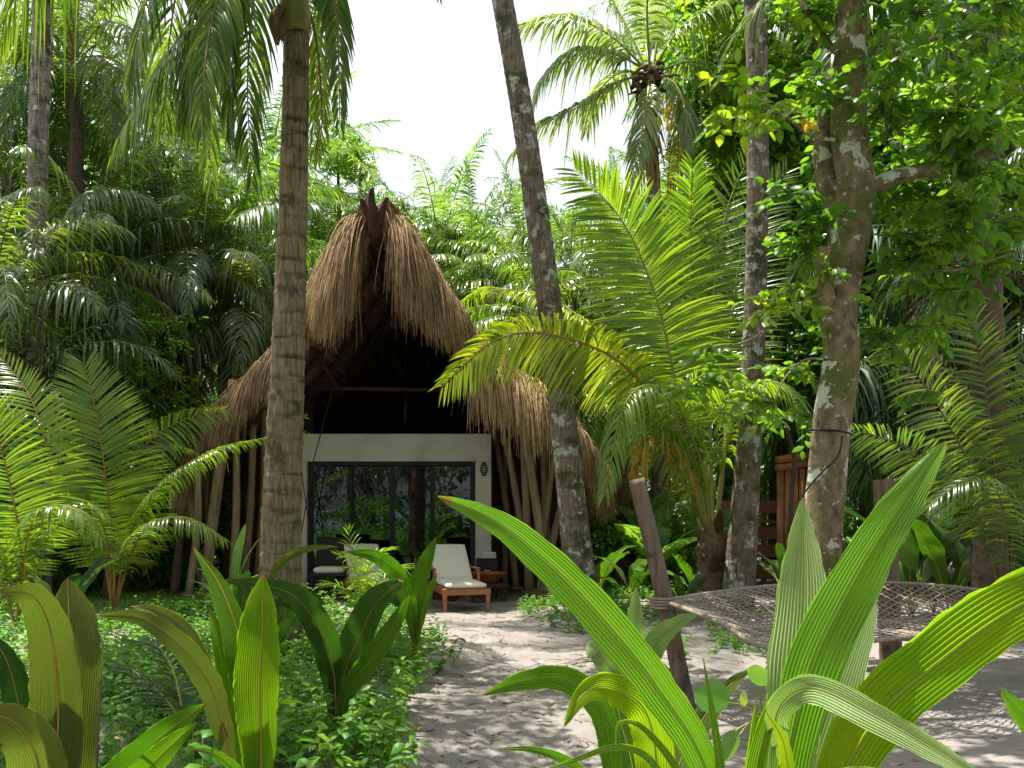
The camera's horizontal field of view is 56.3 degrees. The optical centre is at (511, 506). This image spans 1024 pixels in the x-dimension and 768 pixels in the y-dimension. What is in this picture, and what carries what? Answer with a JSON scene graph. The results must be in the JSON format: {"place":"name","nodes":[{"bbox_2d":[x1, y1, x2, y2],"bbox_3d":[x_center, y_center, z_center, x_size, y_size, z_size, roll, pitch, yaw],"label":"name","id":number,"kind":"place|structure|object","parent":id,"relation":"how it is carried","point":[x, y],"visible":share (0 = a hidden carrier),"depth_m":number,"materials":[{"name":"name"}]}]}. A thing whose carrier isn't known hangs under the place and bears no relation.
{"place":"outdoors","nodes":[
{"label":"outdoors","id":0,"kind":"place"},
{"bbox_2d":[0,0,1022,509],"label":"sky","id":1,"kind":"structure","parent":0,"point":[428,67],"materials":[{"name":"white"}]},
{"bbox_2d":[0,511,1023,767],"bbox_3d":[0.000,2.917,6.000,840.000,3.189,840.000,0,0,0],"label":"sand ground","id":2,"kind":"structure","parent":0,"point":[984,711],"depth_m":7.43,"materials":[{"name":"sand"}]},
{"bbox_2d":[26,0,52,592],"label":"coconut palm","id":3,"kind":"object","parent":2,"relation":"on","point":[38,122],"visible":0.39,"depth_m":14.68,"materials":[{"name":"grey plant"}]},
{"bbox_2d":[0,578,102,767],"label":"coconut sprout","id":4,"kind":"object","parent":2,"relation":"on","point":[50,705],"visible":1,"depth_m":3.37,"materials":[{"name":"green plant"}]},
{"bbox_2d":[0,347,108,629],"bbox_3d":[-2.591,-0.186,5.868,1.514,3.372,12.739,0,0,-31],"label":"young coconut palm","id":5,"kind":"object","parent":2,"relation":"on","point":[41,524],"visible":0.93,"depth_m":10.62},
{"bbox_2d":[0,555,117,599],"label":"coconut sprout","id":6,"kind":"object","parent":2,"relation":"on","point":[86,580],"visible":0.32,"depth_m":11.18,"materials":[{"name":"green plant"}]},
{"bbox_2d":[0,23,167,324],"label":"jungle palm","id":7,"kind":"object","parent":2,"relation":"on","point":[5,178],"visible":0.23,"depth_m":17.49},
{"bbox_2d":[49,445,120,589],"bbox_3d":[-7.895,0.526,16.141,3.186,3.883,3.131,0,0,0],"label":"leafy bush","id":8,"kind":"object","parent":2,"relation":"on","point":[59,571],"visible":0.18,"depth_m":15.59,"materials":[{"name":"green plant"}]},
{"bbox_2d":[0,247,182,582],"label":"jungle palm","id":9,"kind":"object","parent":2,"relation":"on","point":[73,348],"visible":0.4,"depth_m":13.81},
{"bbox_2d":[0,182,183,603],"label":"jungle palm","id":10,"kind":"object","parent":2,"relation":"on","point":[60,292],"visible":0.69,"depth_m":13.96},
{"bbox_2d":[65,0,126,274],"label":"coconut palm","id":11,"kind":"object","parent":2,"relation":"on","point":[68,143],"visible":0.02,"depth_m":17.89,"materials":[{"name":"grey plant"}]},
{"bbox_2d":[55,349,148,600],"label":"palm tree","id":12,"kind":"object","parent":2,"relation":"on","point":[105,594],"visible":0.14,"depth_m":14.95,"materials":[{"name":"green plant"}]},
{"bbox_2d":[0,0,224,286],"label":"jungle palm","id":13,"kind":"object","parent":2,"relation":"on","point":[77,116],"visible":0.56,"depth_m":16.77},
{"bbox_2d":[0,211,240,590],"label":"jungle palm","id":14,"kind":"object","parent":2,"relation":"on","point":[127,320],"visible":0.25,"depth_m":16.09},
{"bbox_2d":[0,37,243,391],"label":"jungle palm","id":15,"kind":"object","parent":2,"relation":"on","point":[23,164],"visible":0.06,"depth_m":17.43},
{"bbox_2d":[0,0,244,182],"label":"jungle palm","id":16,"kind":"object","parent":2,"relation":"on","point":[115,19],"visible":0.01,"depth_m":20.64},
{"bbox_2d":[36,284,208,594],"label":"palm tree","id":17,"kind":"object","parent":2,"relation":"on","point":[141,317],"visible":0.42,"depth_m":15.37,"materials":[{"name":"green plant"}]},
{"bbox_2d":[3,582,250,611],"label":"grass","id":18,"kind":"structure","parent":2,"relation":"on","point":[140,596],"depth_m":15.33,"materials":[{"name":"green plant"}]},
{"bbox_2d":[0,348,265,610],"bbox_3d":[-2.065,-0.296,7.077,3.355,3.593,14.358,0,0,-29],"label":"young coconut palm","id":19,"kind":"object","parent":2,"relation":"on","point":[131,508],"visible":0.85,"depth_m":12.26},
{"bbox_2d":[50,458,221,589],"bbox_3d":[-7.761,0.639,18.106,4.156,3.633,4.827,0,0,32],"label":"leafy bush","id":20,"kind":"object","parent":2,"relation":"on","point":[140,580],"visible":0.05,"depth_m":17.47,"materials":[{"name":"green plant"}]},
{"bbox_2d":[0,135,275,589],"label":"jungle palm","id":21,"kind":"object","parent":2,"relation":"on","point":[101,213],"visible":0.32,"depth_m":16.36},
{"bbox_2d":[0,19,279,566],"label":"jungle palm","id":22,"kind":"object","parent":2,"relation":"on","point":[3,189],"visible":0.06,"depth_m":18.95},
{"bbox_2d":[25,274,268,581],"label":"jungle palm","id":23,"kind":"object","parent":2,"relation":"on","point":[200,391],"visible":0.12,"depth_m":17.98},
{"bbox_2d":[103,636,199,716],"bbox_3d":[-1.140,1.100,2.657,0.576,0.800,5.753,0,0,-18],"label":"palm seedling","id":24,"kind":"object","parent":2,"relation":"on","point":[169,692],"visible":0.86,"depth_m":5.08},
{"bbox_2d":[103,703,206,767],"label":"coconut sprout","id":25,"kind":"object","parent":2,"relation":"on","point":[159,744],"visible":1,"depth_m":3.30,"materials":[{"name":"green plant"}]},
{"bbox_2d":[58,458,259,593],"bbox_3d":[-6.155,0.610,17.888,3.804,3.303,4.374,0,0,0],"label":"leafy bush","id":26,"kind":"object","parent":2,"relation":"on","point":[165,565],"visible":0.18,"depth_m":17.13,"materials":[{"name":"green plant"}]},
{"bbox_2d":[49,120,276,584],"bbox_3d":[-7.346,-2.663,18.401,5.540,8.340,5.991,0,0,25],"label":"jungle palm","id":27,"kind":"object","parent":2,"relation":"on","point":[161,205],"visible":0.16,"depth_m":17.80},
{"bbox_2d":[124,360,233,595],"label":"palm tree","id":28,"kind":"object","parent":2,"relation":"on","point":[175,582],"visible":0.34,"depth_m":15.91,"materials":[{"name":"green plant"}]},
{"bbox_2d":[23,34,345,405],"bbox_3d":[-7.152,-4.269,21.811,6.575,11.551,6.087,0,0,0],"label":"jungle palm","id":29,"kind":"object","parent":2,"relation":"on","point":[272,168],"visible":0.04,"depth_m":22.00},
{"bbox_2d":[21,72,355,585],"bbox_3d":[-6.339,-2.897,17.894,6.518,8.802,7.048,0,0,27],"label":"jungle palm","id":30,"kind":"object","parent":2,"relation":"on","point":[175,260],"visible":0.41,"depth_m":17.25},
{"bbox_2d":[97,548,279,767],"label":"coconut sprout","id":31,"kind":"object","parent":2,"relation":"on","point":[238,690],"visible":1,"depth_m":3.66,"materials":[{"name":"green plant"}]},
{"bbox_2d":[0,0,441,650],"bbox_3d":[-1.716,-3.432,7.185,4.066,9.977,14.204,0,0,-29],"label":"coconut palm","id":32,"kind":"object","parent":2,"relation":"on","point":[202,56],"visible":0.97,"depth_m":9.45,"materials":[{"name":"brown plant"}]},
{"bbox_2d":[88,123,355,570],"bbox_3d":[-6.036,-3.393,20.035,5.942,9.804,5.288,0,0,38],"label":"jungle palm","id":33,"kind":"object","parent":2,"relation":"on","point":[267,173],"visible":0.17,"depth_m":19.49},
{"bbox_2d":[197,524,258,597],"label":"heliconia plant","id":34,"kind":"object","parent":2,"relation":"on","point":[236,560],"visible":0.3,"depth_m":12.25,"materials":[{"name":"green plant"}]},
{"bbox_2d":[98,156,403,433],"bbox_3d":[-4.946,-2.203,18.524,5.818,7.430,5.980,0,0,0],"label":"jungle palm","id":35,"kind":"object","parent":2,"relation":"on","point":[246,336],"visible":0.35,"depth_m":17.20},
{"bbox_2d":[155,44,405,310],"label":"jungle palm","id":36,"kind":"object","parent":2,"relation":"on","point":[273,134],"visible":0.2,"depth_m":24.53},
{"bbox_2d":[225,544,336,626],"bbox_3d":[-1.774,0.908,7.607,1.068,1.230,0.238,0,0,22],"label":"coconut sprout","id":37,"kind":"object","parent":2,"relation":"on","point":[244,591],"visible":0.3,"depth_m":7.60,"materials":[{"name":"green plant"}]},
{"bbox_2d":[243,181,346,305],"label":"jungle palm","id":38,"kind":"object","parent":2,"relation":"on","point":[313,226],"visible":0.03,"depth_m":25.11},
{"bbox_2d":[233,578,409,739],"bbox_3d":[-1.043,0.949,5.547,0.932,1.150,1.108,0,0,0],"label":"coconut sprout","id":39,"kind":"object","parent":2,"relation":"on","point":[349,660],"visible":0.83,"depth_m":5.51,"materials":[{"name":"green plant"}]},
{"bbox_2d":[310,537,353,600],"bbox_3d":[-2.880,1.002,15.315,0.600,0.993,0.580,0,0,0],"label":"terrace chair","id":40,"kind":"object","parent":2,"relation":"on","point":[326,557],"visible":0.43,"depth_m":15.55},
{"bbox_2d":[204,169,467,309],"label":"jungle palm","id":41,"kind":"object","parent":2,"relation":"on","point":[362,189],"visible":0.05,"depth_m":25.26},
{"bbox_2d":[216,191,456,349],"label":"jungle palm","id":42,"kind":"object","parent":2,"relation":"on","point":[379,200],"visible":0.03,"depth_m":24.77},
{"bbox_2d":[308,108,372,224],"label":"broad tree","id":43,"kind":"object","parent":2,"relation":"on","point":[335,170],"visible":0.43,"depth_m":26.87,"materials":[{"name":"green plant"}]},
{"bbox_2d":[335,138,381,196],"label":"broad tree","id":44,"kind":"object","parent":2,"relation":"on","point":[360,175],"visible":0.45,"depth_m":27.97,"materials":[{"name":"green plant"}]},
{"bbox_2d":[315,524,413,601],"bbox_3d":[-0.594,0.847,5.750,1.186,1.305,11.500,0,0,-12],"label":"palm seedling","id":45,"kind":"object","parent":2,"relation":"on","point":[365,581],"visible":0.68,"depth_m":10.80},
{"bbox_2d":[341,544,389,600],"bbox_3d":[-2.203,1.038,14.747,0.700,0.866,1.579,0,0,-18],"label":"sun lounger","id":46,"kind":"object","parent":2,"relation":"on","point":[368,546],"visible":0.23,"depth_m":15.03,"materials":[{"name":"fabric"}]},
{"bbox_2d":[345,537,436,664],"bbox_3d":[-1.000,0.894,8.052,0.734,1.265,1.106,0,0,0],"label":"coconut sprout","id":47,"kind":"object","parent":2,"relation":"on","point":[414,586],"visible":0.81,"depth_m":8.08,"materials":[{"name":"green plant"}]},
{"bbox_2d":[161,188,621,599],"bbox_3d":[-2.014,-1.541,18.693,7.883,6.091,10.696,0,0,0],"label":"thatched hut","id":48,"kind":"object","parent":2,"relation":"on","point":[379,272],"visible":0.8,"depth_m":16.30,"materials":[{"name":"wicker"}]},
{"bbox_2d":[308,462,474,585],"bbox_3d":[-2.061,0.365,16.460,2.876,2.259,0.120,0,0,0],"label":"glass door","id":49,"kind":"structure","parent":48,"relation":"in","point":[402,507],"depth_m":16.43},
{"bbox_2d":[315,175,500,266],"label":"jungle palm","id":50,"kind":"object","parent":2,"relation":"on","point":[337,217],"visible":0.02,"depth_m":26.17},
{"bbox_2d":[306,208,515,341],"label":"jungle palm","id":51,"kind":"object","parent":2,"relation":"on","point":[427,225],"visible":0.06,"depth_m":25.11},
{"bbox_2d":[309,127,570,305],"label":"jungle palm","id":52,"kind":"object","parent":2,"relation":"on","point":[455,226],"visible":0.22,"depth_m":25.84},
{"bbox_2d":[426,544,490,611],"bbox_3d":[-0.809,1.010,13.862,0.700,0.866,1.579,0,0,-14],"label":"sun lounger","id":53,"kind":"object","parent":2,"relation":"on","point":[451,566],"visible":0.93,"depth_m":14.03,"materials":[{"name":"fabric"}]},
{"bbox_2d":[0,569,964,767],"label":"undergrowth","id":54,"kind":"object","parent":2,"relation":"on","point":[286,709],"depth_m":6.26,"materials":[{"name":"plant"}]},
{"bbox_2d":[378,156,590,311],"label":"jungle palm","id":55,"kind":"object","parent":2,"relation":"on","point":[434,223],"visible":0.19,"depth_m":25.99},
{"bbox_2d":[476,558,497,597],"bbox_3d":[-0.408,1.179,15.840,0.360,0.639,0.380,0,0,0],"label":"chair","id":56,"kind":"object","parent":2,"relation":"on","point":[487,564],"visible":0.47,"depth_m":15.67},
{"bbox_2d":[405,197,587,368],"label":"jungle palm","id":57,"kind":"object","parent":2,"relation":"on","point":[457,261],"visible":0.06,"depth_m":24.39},
{"bbox_2d":[0,119,1023,570],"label":"forest mass","id":58,"kind":"object","parent":2,"relation":"on","point":[850,523],"visible":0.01,"depth_m":23.98,"materials":[{"name":"green plant"}]},
{"bbox_2d":[418,149,637,336],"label":"jungle palm","id":59,"kind":"object","parent":2,"relation":"on","point":[518,223],"visible":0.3,"depth_m":23.31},
{"bbox_2d":[425,200,650,403],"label":"jungle palm","id":60,"kind":"object","parent":2,"relation":"on","point":[500,308],"visible":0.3,"depth_m":18.68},
{"bbox_2d":[492,0,595,582],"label":"coconut palm","id":61,"kind":"object","parent":2,"relation":"on","point":[576,547],"visible":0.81,"depth_m":13.45,"materials":[{"name":"grey plant"}]},
{"bbox_2d":[124,597,1023,767],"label":"leaf litter","id":62,"kind":"object","parent":2,"relation":"on","point":[490,739],"visible":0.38,"depth_m":7.61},
{"bbox_2d":[443,151,705,427],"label":"jungle palm","id":63,"kind":"object","parent":2,"relation":"on","point":[577,259],"visible":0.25,"depth_m":21.54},
{"bbox_2d":[479,145,707,414],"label":"jungle palm","id":64,"kind":"object","parent":2,"relation":"on","point":[563,211],"visible":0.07,"depth_m":24.77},
{"bbox_2d":[559,532,636,587],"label":"coconut sprout","id":65,"kind":"object","parent":2,"relation":"on","point":[603,569],"visible":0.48,"depth_m":14.40,"materials":[{"name":"green plant"}]},
{"bbox_2d":[549,409,653,560],"bbox_3d":[1.614,-0.262,18.887,3.139,3.565,2.186,0,0,31],"label":"banana plant","id":66,"kind":"object","parent":2,"relation":"on","point":[595,435],"visible":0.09,"depth_m":19.61,"materials":[{"name":"green plant"}]},
{"bbox_2d":[486,254,740,587],"bbox_3d":[1.782,-1.570,17.631,5.152,6.156,5.187,0,0,0],"label":"jungle palm","id":67,"kind":"object","parent":2,"relation":"on","point":[625,492],"visible":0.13,"depth_m":17.31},
{"bbox_2d":[482,665,746,767],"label":"coconut sprout","id":68,"kind":"object","parent":2,"relation":"on","point":[608,701],"visible":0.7,"depth_m":2.81,"materials":[{"name":"green plant"}]},
{"bbox_2d":[428,146,813,600],"bbox_3d":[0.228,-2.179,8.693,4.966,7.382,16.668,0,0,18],"label":"young coconut palm","id":69,"kind":"object","parent":2,"relation":"on","point":[677,316],"visible":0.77,"depth_m":13.85,"materials":[{"name":"plant"}]},
{"bbox_2d":[549,496,692,588],"bbox_3d":[1.824,1.110,17.793,4.036,2.973,3.567,0,0,0],"label":"leafy bush","id":70,"kind":"object","parent":2,"relation":"on","point":[606,549],"visible":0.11,"depth_m":17.03,"materials":[{"name":"green plant"}]},
{"bbox_2d":[591,545,679,603],"bbox_3d":[1.764,1.000,13.775,1.334,0.927,1.271,0,0,27],"label":"coconut sprout","id":71,"kind":"object","parent":2,"relation":"on","point":[637,575],"visible":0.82,"depth_m":13.73,"materials":[{"name":"green plant"}]},
{"bbox_2d":[586,586,697,676],"bbox_3d":[0.691,0.996,5.444,0.571,1.074,1.290,0,0,0],"label":"coconut sprout","id":72,"kind":"object","parent":2,"relation":"on","point":[659,637],"visible":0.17,"depth_m":5.24,"materials":[{"name":"green plant"}]},
{"bbox_2d":[504,0,794,527],"bbox_3d":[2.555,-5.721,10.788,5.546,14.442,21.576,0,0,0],"label":"coconut palm","id":73,"kind":"object","parent":2,"relation":"on","point":[648,88],"visible":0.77,"depth_m":18.12,"materials":[{"name":"green plant"}]},
{"bbox_2d":[590,499,727,586],"bbox_3d":[2.512,0.684,16.370,2.463,1.671,2.060,0,0,0],"label":"banana plant","id":74,"kind":"object","parent":2,"relation":"on","point":[633,533],"visible":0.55,"depth_m":16.47,"materials":[{"name":"green plant"}]},
{"bbox_2d":[629,478,695,708],"bbox_3d":[1.140,0.662,7.252,0.505,1.764,0.141,0,0,15],"label":"hammock post","id":75,"kind":"object","parent":2,"relation":"on","point":[677,661],"visible":0.85,"depth_m":7.21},
{"bbox_2d":[649,580,981,669],"bbox_3d":[2.753,0.829,7.238,3.398,0.394,1.985,0,0,-32],"label":"net hammock","id":76,"kind":"object","parent":75,"relation":"hanging from","point":[695,603],"visible":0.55,"depth_m":7.40,"materials":[{"name":"fabric"}]},
{"bbox_2d":[526,133,802,576],"bbox_3d":[3.330,-2.857,20.197,6.136,8.728,6.422,0,0,0],"label":"jungle palm","id":77,"kind":"object","parent":2,"relation":"on","point":[716,206],"visible":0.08,"depth_m":19.09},
{"bbox_2d":[624,484,730,591],"bbox_3d":[2.979,0.787,16.814,1.987,2.589,2.276,0,0,0],"label":"leafy bush","id":78,"kind":"object","parent":2,"relation":"on","point":[688,559],"visible":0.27,"depth_m":16.66,"materials":[{"name":"green plant"}]},
{"bbox_2d":[648,572,708,614],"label":"coconut sprout","id":79,"kind":"object","parent":2,"relation":"on","point":[695,584],"visible":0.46,"depth_m":12.26,"materials":[{"name":"green plant"}]},
{"bbox_2d":[578,0,803,525],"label":"jungle palm","id":80,"kind":"object","parent":2,"relation":"on","point":[782,39],"visible":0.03,"depth_m":23.96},
{"bbox_2d":[666,478,775,573],"bbox_3d":[3.660,0.447,18.335,3.016,2.147,1.662,0,0,16],"label":"banana plant","id":81,"kind":"object","parent":2,"relation":"on","point":[696,519],"visible":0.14,"depth_m":18.33,"materials":[{"name":"green plant"}]},
{"bbox_2d":[694,664,766,760],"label":"seagrape sapling","id":82,"kind":"object","parent":2,"relation":"on","point":[757,675],"visible":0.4,"depth_m":2.85,"materials":[{"name":"green plant"}]},
{"bbox_2d":[438,442,1023,767],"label":"coconut sprout","id":83,"kind":"object","parent":2,"relation":"on","point":[828,705],"visible":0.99,"depth_m":2.30,"materials":[{"name":"green plant"}]},
{"bbox_2d":[661,134,806,480],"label":"broad tree","id":84,"kind":"object","parent":2,"relation":"on","point":[785,146],"visible":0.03,"depth_m":20.21,"materials":[{"name":"green plant"}]},
{"bbox_2d":[722,0,768,606],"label":"coconut palm","id":85,"kind":"object","parent":2,"relation":"on","point":[740,565],"visible":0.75,"depth_m":13.76,"materials":[{"name":"grey plant"}]},
{"bbox_2d":[721,501,776,584],"bbox_3d":[4.622,0.699,17.543,1.668,1.603,0.115,0,0,0],"label":"board fence","id":86,"kind":"object","parent":2,"relation":"on","point":[765,532],"visible":0.27,"depth_m":17.48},
{"bbox_2d":[629,0,895,563],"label":"broad tree","id":87,"kind":"object","parent":2,"relation":"on","point":[711,146],"visible":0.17,"depth_m":19.49,"materials":[{"name":"green plant"}]},
{"bbox_2d":[757,542,785,582],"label":"coconut sprout","id":88,"kind":"object","parent":2,"relation":"on","point":[780,551],"visible":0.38,"depth_m":15.68,"materials":[{"name":"green plant"}]},
{"bbox_2d":[673,32,899,384],"bbox_3d":[6.167,-3.883,20.230,6.212,10.776,5.554,0,0,-42],"label":"broad tree","id":89,"kind":"object","parent":2,"relation":"on","point":[797,156],"visible":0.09,"depth_m":18.93,"materials":[{"name":"green plant"}]},
{"bbox_2d":[786,388,796,536],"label":"thin sapling","id":90,"kind":"object","parent":2,"relation":"on","point":[791,495],"visible":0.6,"depth_m":15.67,"materials":[{"name":"brown plant"}]},
{"bbox_2d":[774,451,809,589],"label":"log gate","id":91,"kind":"structure","parent":2,"relation":"on","point":[783,467],"depth_m":16.76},
{"bbox_2d":[695,277,904,480],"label":"broad tree","id":92,"kind":"object","parent":2,"relation":"on","point":[813,344],"visible":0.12,"depth_m":17.24,"materials":[{"name":"green plant"}]},
{"bbox_2d":[685,345,925,511],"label":"jungle palm","id":93,"kind":"object","parent":2,"relation":"on","point":[766,476],"visible":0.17,"depth_m":17.97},
{"bbox_2d":[807,26,821,410],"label":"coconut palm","id":94,"kind":"object","parent":2,"relation":"on","point":[813,45],"visible":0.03,"depth_m":18.89,"materials":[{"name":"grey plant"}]},
{"bbox_2d":[654,0,1023,578],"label":"broadleaf tree","id":95,"kind":"object","parent":2,"relation":"on","point":[852,193],"visible":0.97,"depth_m":8.82,"materials":[{"name":"green plant"}]},
{"bbox_2d":[717,0,1023,592],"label":"jungle palm","id":96,"kind":"object","parent":2,"relation":"on","point":[981,576],"visible":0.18,"depth_m":11.39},
{"bbox_2d":[729,226,1023,594],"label":"jungle palm","id":97,"kind":"object","parent":2,"relation":"on","point":[872,386],"visible":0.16,"depth_m":15.54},
{"bbox_2d":[873,479,901,662],"bbox_3d":[3.338,0.644,8.499,0.237,1.776,0.174,0,0,0],"label":"hammock post","id":98,"kind":"object","parent":2,"relation":"on","point":[882,488],"visible":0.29,"depth_m":8.43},
{"bbox_2d":[767,224,1023,420],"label":"broad tree","id":99,"kind":"object","parent":2,"relation":"on","point":[872,271],"depth_m":18.12,"materials":[{"name":"green plant"}]},
{"bbox_2d":[845,494,968,612],"bbox_3d":[5.856,0.647,13.242,2.352,1.725,1.926,0,0,-23],"label":"coconut sprout","id":100,"kind":"object","parent":2,"relation":"on","point":[863,519],"visible":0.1,"depth_m":13.54,"materials":[{"name":"green plant"}]},
{"bbox_2d":[849,527,965,616],"bbox_3d":[5.054,0.827,12.433,1.481,1.327,1.809,0,0,8],"label":"coconut sprout","id":101,"kind":"object","parent":2,"relation":"on","point":[912,559],"visible":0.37,"depth_m":12.06,"materials":[{"name":"green plant"}]},
{"bbox_2d":[793,21,1022,513],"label":"broad tree","id":102,"kind":"object","parent":2,"relation":"on","point":[796,142],"visible":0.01,"depth_m":18.63,"materials":[{"name":"green plant"}]},
{"bbox_2d":[820,4,1023,209],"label":"broad tree","id":103,"kind":"object","parent":2,"relation":"on","point":[870,44],"visible":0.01,"depth_m":18.27,"materials":[{"name":"green plant"}]},
{"bbox_2d":[850,260,1023,581],"bbox_3d":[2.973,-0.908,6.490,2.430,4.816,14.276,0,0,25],"label":"young coconut palm","id":104,"kind":"object","parent":2,"relation":"on","point":[1005,521],"visible":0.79,"depth_m":10.88,"materials":[{"name":"plant"}]},
{"bbox_2d":[915,513,970,591],"bbox_3d":[6.276,0.770,12.466,2.080,1.526,1.703,0,0,38],"label":"coconut sprout","id":105,"kind":"object","parent":2,"relation":"on","point":[956,550],"visible":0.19,"depth_m":12.40,"materials":[{"name":"green plant"}]},
{"bbox_2d":[863,72,1023,469],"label":"broad tree","id":106,"kind":"object","parent":2,"relation":"on","point":[1016,306],"visible":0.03,"depth_m":16.31,"materials":[{"name":"green plant"}]},
{"bbox_2d":[868,3,1023,463],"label":"jungle palm","id":107,"kind":"object","parent":2,"relation":"on","point":[1008,151],"visible":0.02,"depth_m":16.33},
{"bbox_2d":[899,519,1023,609],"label":"coconut sprout","id":108,"kind":"object","parent":2,"relation":"on","point":[929,546],"visible":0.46,"depth_m":11.88,"materials":[{"name":"green plant"}]},
{"bbox_2d":[998,686,1023,733],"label":"coconut sprout","id":109,"kind":"object","parent":2,"relation":"on","point":[1014,706],"visible":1,"depth_m":2.33,"materials":[{"name":"green plant"}]},
{"bbox_2d":[549,658,775,767],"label":"grass","id":110,"kind":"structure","parent":0,"point":[670,758],"depth_m":2.32,"materials":[{"name":"green plant"}]},
{"bbox_2d":[780,94,1023,596],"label":"tree","id":111,"kind":"object","parent":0,"point":[924,302],"visible":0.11,"depth_m":15.25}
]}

